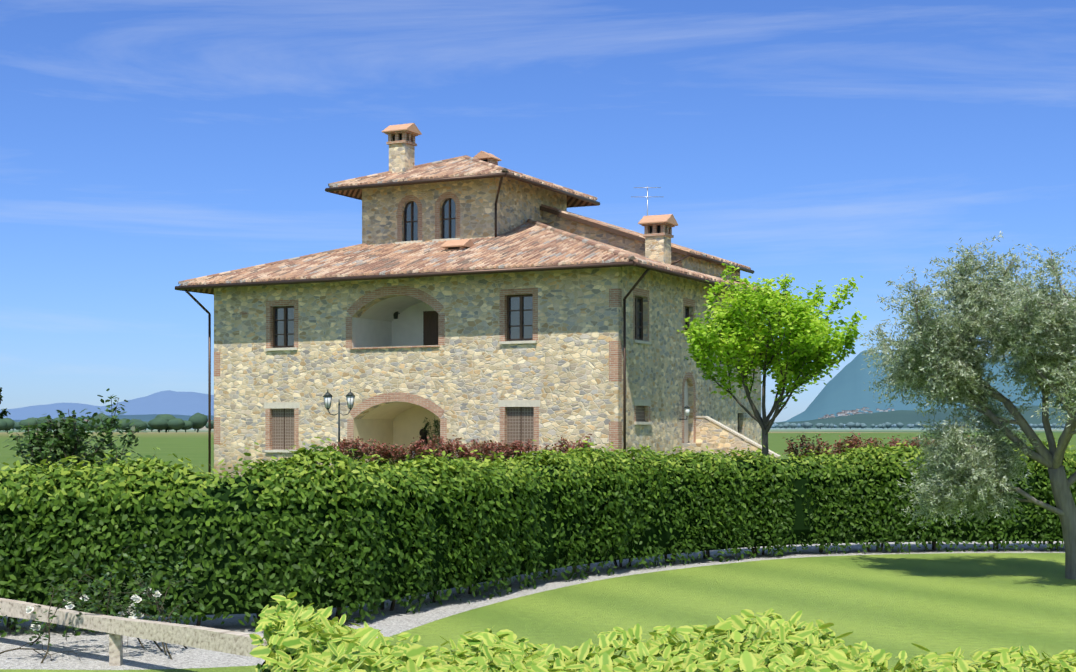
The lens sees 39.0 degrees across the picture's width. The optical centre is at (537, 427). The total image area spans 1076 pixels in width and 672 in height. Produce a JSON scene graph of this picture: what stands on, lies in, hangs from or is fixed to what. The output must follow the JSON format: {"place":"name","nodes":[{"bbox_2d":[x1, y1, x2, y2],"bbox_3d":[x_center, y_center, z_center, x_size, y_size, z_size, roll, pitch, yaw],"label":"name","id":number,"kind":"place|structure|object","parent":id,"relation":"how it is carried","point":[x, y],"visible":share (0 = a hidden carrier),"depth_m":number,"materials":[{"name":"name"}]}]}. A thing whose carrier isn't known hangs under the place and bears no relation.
{"place":"outdoors","nodes":[
{"label":"outdoors","id":0,"kind":"place"},
{"bbox_2d":[0,390,213,419],"bbox_3d":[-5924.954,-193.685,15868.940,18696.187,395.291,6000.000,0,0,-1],"label":"mountains","id":1,"kind":"structure","parent":0,"point":[176,403],"depth_m":14852.40,"materials":[{"name":"blue"}]},
{"bbox_2d":[0,553,1075,671],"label":"lawn","id":2,"kind":"structure","parent":0,"point":[938,603],"depth_m":16.75,"materials":[{"name":"green plant"}]},
{"bbox_2d":[0,437,1075,636],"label":"hedge","id":3,"kind":"object","parent":2,"relation":"on","point":[302,466],"depth_m":16.23,"materials":[{"name":"green plant"}]},
{"bbox_2d":[0,428,1075,476],"bbox_3d":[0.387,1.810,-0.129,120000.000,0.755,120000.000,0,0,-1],"label":"ground","id":4,"kind":"structure","parent":0,"point":[191,444],"depth_m":212.90,"materials":[{"name":"green plant"}]},
{"bbox_2d":[3,388,154,475],"bbox_3d":[-6.095,0.771,20.768,2.125,2.614,2.265,0,0,-1],"label":"tall shrub","id":5,"kind":"object","parent":4,"relation":"on","point":[71,441],"depth_m":20.50,"materials":[{"name":"green plant"}]},
{"bbox_2d":[14,414,213,421],"bbox_3d":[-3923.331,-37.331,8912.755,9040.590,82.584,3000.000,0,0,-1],"label":"mountain foothill","id":6,"kind":"structure","parent":4,"relation":"on","point":[147,417],"depth_m":8609.92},
{"bbox_2d":[323,389,354,447],"bbox_3d":[-6.579,0.271,50.233,1.222,3.080,0.350,0,0,27],"label":"garden lamp post","id":7,"kind":"object","parent":4,"relation":"on","point":[350,397],"visible":0.79,"depth_m":50.20,"materials":[{"name":"grey metal"}]},
{"bbox_2d":[327,436,373,465],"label":"photinia leaves","id":8,"kind":"object","parent":4,"relation":"on","point":[360,451],"depth_m":48.76,"materials":[{"name":"red plant"}]},
{"bbox_2d":[359,439,407,466],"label":"photinia leaves","id":9,"kind":"object","parent":4,"relation":"on","point":[378,450],"depth_m":48.52,"materials":[{"name":"red plant"}]},
{"bbox_2d":[352,296,439,466],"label":"loggia walls","id":10,"kind":"structure","parent":4,"relation":"on","point":[395,423],"depth_m":55.26,"materials":[{"name":"beige paint"}]},
{"bbox_2d":[393,311,399,318],"bbox_3d":[-5.169,-4.139,55.535,0.208,0.340,0.370,0,0,27],"label":"wall lantern","id":11,"kind":"object","parent":10,"relation":"attached to","point":[395,314],"visible":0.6,"depth_m":55.41,"materials":[{"name":"black metal"}]},
{"bbox_2d":[419,422,428,445],"bbox_3d":[-4.126,0.226,54.763,0.380,0.859,0.400,0,0,-9],"label":"porch sculpture","id":12,"kind":"object","parent":10,"relation":"on","point":[424,434],"visible":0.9,"depth_m":54.66,"materials":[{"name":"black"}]},
{"bbox_2d":[412,311,437,457],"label":"loggia doors","id":13,"kind":"structure","parent":10,"relation":"in","point":[430,327],"depth_m":54.99,"materials":[{"name":"brown wood"}]},
{"bbox_2d":[422,416,439,456],"bbox_3d":[-3.299,0.726,53.120,1.500,2.254,1.812,0,0,-1],"label":"porch plant","id":14,"kind":"object","parent":10,"relation":"on","point":[436,421],"depth_m":52.85,"materials":[{"name":"green plant"}]},
{"bbox_2d":[390,436,441,461],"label":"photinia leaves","id":15,"kind":"object","parent":4,"relation":"on","point":[412,447],"depth_m":48.16,"materials":[{"name":"red plant"}]},
{"bbox_2d":[184,177,688,474],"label":"downpipes","id":16,"kind":"object","parent":4,"relation":"on","point":[496,201],"visible":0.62,"depth_m":55.39,"materials":[{"name":"black metal"}]},
{"bbox_2d":[408,435,466,460],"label":"photinia leaves","id":17,"kind":"object","parent":4,"relation":"on","point":[448,445],"depth_m":47.75,"materials":[{"name":"red plant"}]},
{"bbox_2d":[453,441,482,462],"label":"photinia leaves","id":18,"kind":"object","parent":4,"relation":"on","point":[460,454],"depth_m":47.23,"materials":[{"name":"plant"}]},
{"bbox_2d":[214,266,760,477],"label":"house walls","id":19,"kind":"structure","parent":4,"relation":"on","point":[469,374],"depth_m":52.15,"materials":[{"name":"stone"}]},
{"bbox_2d":[214,192,695,453],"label":"brick trims","id":20,"kind":"object","parent":19,"relation":"attached to","point":[615,368],"visible":0.92,"depth_m":52.80,"materials":[{"name":"brown brick"}]},
{"bbox_2d":[362,177,566,246],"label":"tower walls","id":21,"kind":"structure","parent":19,"relation":"on","point":[519,203],"depth_m":56.90,"materials":[{"name":"beige stone"}]},
{"bbox_2d":[325,155,599,207],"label":"tower roof","id":22,"kind":"structure","parent":21,"relation":"on","point":[464,167],"depth_m":57.21,"materials":[{"name":"brown tile"}]},
{"bbox_2d":[382,123,421,172],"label":"chimney tower","id":23,"kind":"structure","parent":22,"relation":"on","point":[401,143],"depth_m":58.36,"materials":[{"name":"stone"}]},
{"bbox_2d":[473,151,501,164],"bbox_3d":[-1.996,-10.223,59.120,0.850,0.980,0.850,0,0,27],"label":"roof vent","id":24,"kind":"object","parent":22,"relation":"on","point":[486,157],"depth_m":58.78,"materials":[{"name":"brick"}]},
{"bbox_2d":[175,219,762,294],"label":"roof","id":25,"kind":"structure","parent":19,"relation":"on","point":[530,245],"depth_m":53.30,"materials":[{"name":"tile"}]},
{"bbox_2d":[441,239,474,251],"bbox_3d":[-2.836,-6.321,54.386,0.950,0.820,0.950,0,0,27],"label":"roof vent","id":26,"kind":"object","parent":25,"relation":"on","point":[453,245],"visible":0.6,"depth_m":54.11,"materials":[{"name":"ceramic"}]},
{"bbox_2d":[638,214,677,264],"bbox_3d":[4.370,-6.550,55.204,1.120,2.360,1.120,0,0,27],"label":"chimney","id":27,"kind":"object","parent":25,"relation":"on","point":[657,235],"visible":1,"depth_m":54.92,"materials":[{"name":"stone"}]},
{"bbox_2d":[264,238,686,453],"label":"stone sills","id":28,"kind":"structure","parent":19,"relation":"attached to","point":[501,403],"depth_m":50.92,"materials":[{"name":"stone"}]},
{"bbox_2d":[272,198,738,451],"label":"windows","id":29,"kind":"structure","parent":19,"relation":"in","point":[520,423],"depth_m":54.93,"materials":[{"name":"brown wood"}]},
{"bbox_2d":[543,211,739,279],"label":"raised walls","id":30,"kind":"structure","parent":19,"relation":"on","point":[615,239],"depth_m":58.05,"materials":[{"name":"beige stone"}]},
{"bbox_2d":[631,186,660,215],"bbox_3d":[4.166,-8.077,57.777,1.244,2.200,0.246,0,0,0],"label":"tv antenna","id":31,"kind":"object","parent":30,"relation":"attached to","point":[647,187],"visible":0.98,"depth_m":57.76,"materials":[{"name":"grey metal"}]},
{"bbox_2d":[540,204,753,273],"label":"raised roof","id":32,"kind":"structure","parent":30,"relation":"on","point":[676,248],"depth_m":57.92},
{"bbox_2d":[679,405,689,419],"bbox_3d":[5.183,-0.526,53.612,0.393,0.506,0.260,0,0,27],"label":"wall lantern","id":33,"kind":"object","parent":19,"relation":"attached to","point":[686,409],"depth_m":53.52,"materials":[{"name":"white glass"}]},
{"bbox_2d":[468,439,511,462],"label":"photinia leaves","id":34,"kind":"object","parent":4,"relation":"on","point":[488,444],"depth_m":46.61,"materials":[{"name":"red plant"}]},
{"bbox_2d":[482,438,536,463],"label":"photinia leaves","id":35,"kind":"object","parent":4,"relation":"on","point":[513,445],"depth_m":46.06,"materials":[{"name":"red plant"}]},
{"bbox_2d":[0,541,1064,669],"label":"gravel strip","id":36,"kind":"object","parent":4,"relation":"on","point":[89,649],"depth_m":15.40,"materials":[{"name":"grey gravel"}]},
{"bbox_2d":[0,544,203,662],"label":"rose","id":37,"kind":"object","parent":36,"relation":"on","point":[78,603],"depth_m":13.00,"materials":[{"name":"green plant"}]},
{"bbox_2d":[26,588,161,630],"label":"white flowers","id":38,"kind":"object","parent":37,"relation":"attached to","point":[30,609],"visible":0.67,"depth_m":13.26,"materials":[{"name":"white plant"}]},
{"bbox_2d":[0,598,266,665],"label":"log rail","id":39,"kind":"object","parent":36,"relation":"on","point":[200,637],"visible":0.71,"depth_m":12.24,"materials":[{"name":"brown wood"}]},
{"bbox_2d":[0,413,1064,432],"bbox_3d":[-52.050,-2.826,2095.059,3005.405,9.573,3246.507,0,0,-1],"label":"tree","id":40,"kind":"object","parent":4,"relation":"on","point":[168,422],"visible":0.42,"depth_m":542.12,"materials":[{"name":"green plant"}]},
{"bbox_2d":[531,443,572,460],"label":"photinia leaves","id":41,"kind":"object","parent":4,"relation":"on","point":[550,449],"depth_m":45.99,"materials":[{"name":"plant"}]},
{"bbox_2d":[555,434,593,452],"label":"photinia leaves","id":42,"kind":"object","parent":4,"relation":"on","point":[561,447],"depth_m":45.74,"materials":[{"name":"red plant"}]},
{"bbox_2d":[683,416,780,459],"bbox_3d":[6.895,0.846,53.969,3.120,2.530,1.590,0,0,27],"label":"outside stair","id":43,"kind":"object","parent":4,"relation":"on","point":[713,434],"visible":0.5,"depth_m":54.56,"materials":[{"name":"stone"}]},
{"bbox_2d":[677,259,866,455],"bbox_3d":[6.949,-1.501,45.616,5.729,6.929,6.658,0,0,-1],"label":"lime tree","id":44,"kind":"object","parent":4,"relation":"on","point":[806,321],"depth_m":44.72,"materials":[{"name":"green plant"}]},
{"bbox_2d":[782,432,838,458],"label":"photinia leaves","id":45,"kind":"object","parent":4,"relation":"on","point":[807,449],"depth_m":44.48,"materials":[{"name":"red plant"}]},
{"bbox_2d":[821,430,861,455],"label":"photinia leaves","id":46,"kind":"object","parent":4,"relation":"on","point":[840,444],"depth_m":44.61,"materials":[{"name":"red plant"}]},
{"bbox_2d":[845,432,884,458],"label":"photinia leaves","id":47,"kind":"object","parent":4,"relation":"on","point":[870,441],"depth_m":44.99,"materials":[{"name":"plant"}]},
{"bbox_2d":[876,435,926,447],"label":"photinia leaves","id":48,"kind":"object","parent":4,"relation":"on","point":[893,442],"depth_m":45.19,"materials":[{"name":"red plant"}]},
{"bbox_2d":[771,405,1067,427],"bbox_3d":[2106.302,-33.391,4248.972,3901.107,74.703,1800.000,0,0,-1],"label":"mountain foothill","id":49,"kind":"structure","parent":4,"relation":"on","point":[905,417],"depth_m":3781.45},
{"bbox_2d":[818,407,893,418],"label":"hillside town","id":50,"kind":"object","parent":49,"relation":"on","point":[845,412],"visible":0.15,"depth_m":5458.89,"materials":[{"name":"grey"}]},
{"bbox_2d":[905,437,940,449],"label":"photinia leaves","id":51,"kind":"object","parent":4,"relation":"on","point":[914,443],"depth_m":45.26,"materials":[{"name":"plant"}]},
{"bbox_2d":[854,231,1075,579],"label":"olive tree","id":52,"kind":"object","parent":4,"relation":"on","point":[976,479],"depth_m":19.44,"materials":[{"name":"green plant"}]},
{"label":"tree stems","id":53,"kind":"object","parent":4,"relation":"on","visible":0},
{"bbox_2d":[0,387,9,418],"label":"tree","id":54,"kind":"object","parent":53,"relation":"on","point":[4,411],"visible":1,"depth_m":297.76,"materials":[{"name":"green plant"}]},
{"bbox_2d":[0,0,1075,421],"label":"sky","id":55,"kind":"structure","parent":0,"point":[147,147],"materials":[{"name":"blue"}]},
{"bbox_2d":[249,591,1075,671],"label":"shrub","id":56,"kind":"object","parent":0,"point":[295,630],"depth_m":4.53,"materials":[{"name":"green plant"}]},
{"bbox_2d":[783,350,1060,421],"bbox_3d":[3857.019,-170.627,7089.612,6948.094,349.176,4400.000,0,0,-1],"label":"mountain","id":57,"kind":"structure","parent":0,"point":[845,387],"depth_m":5897.67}
]}

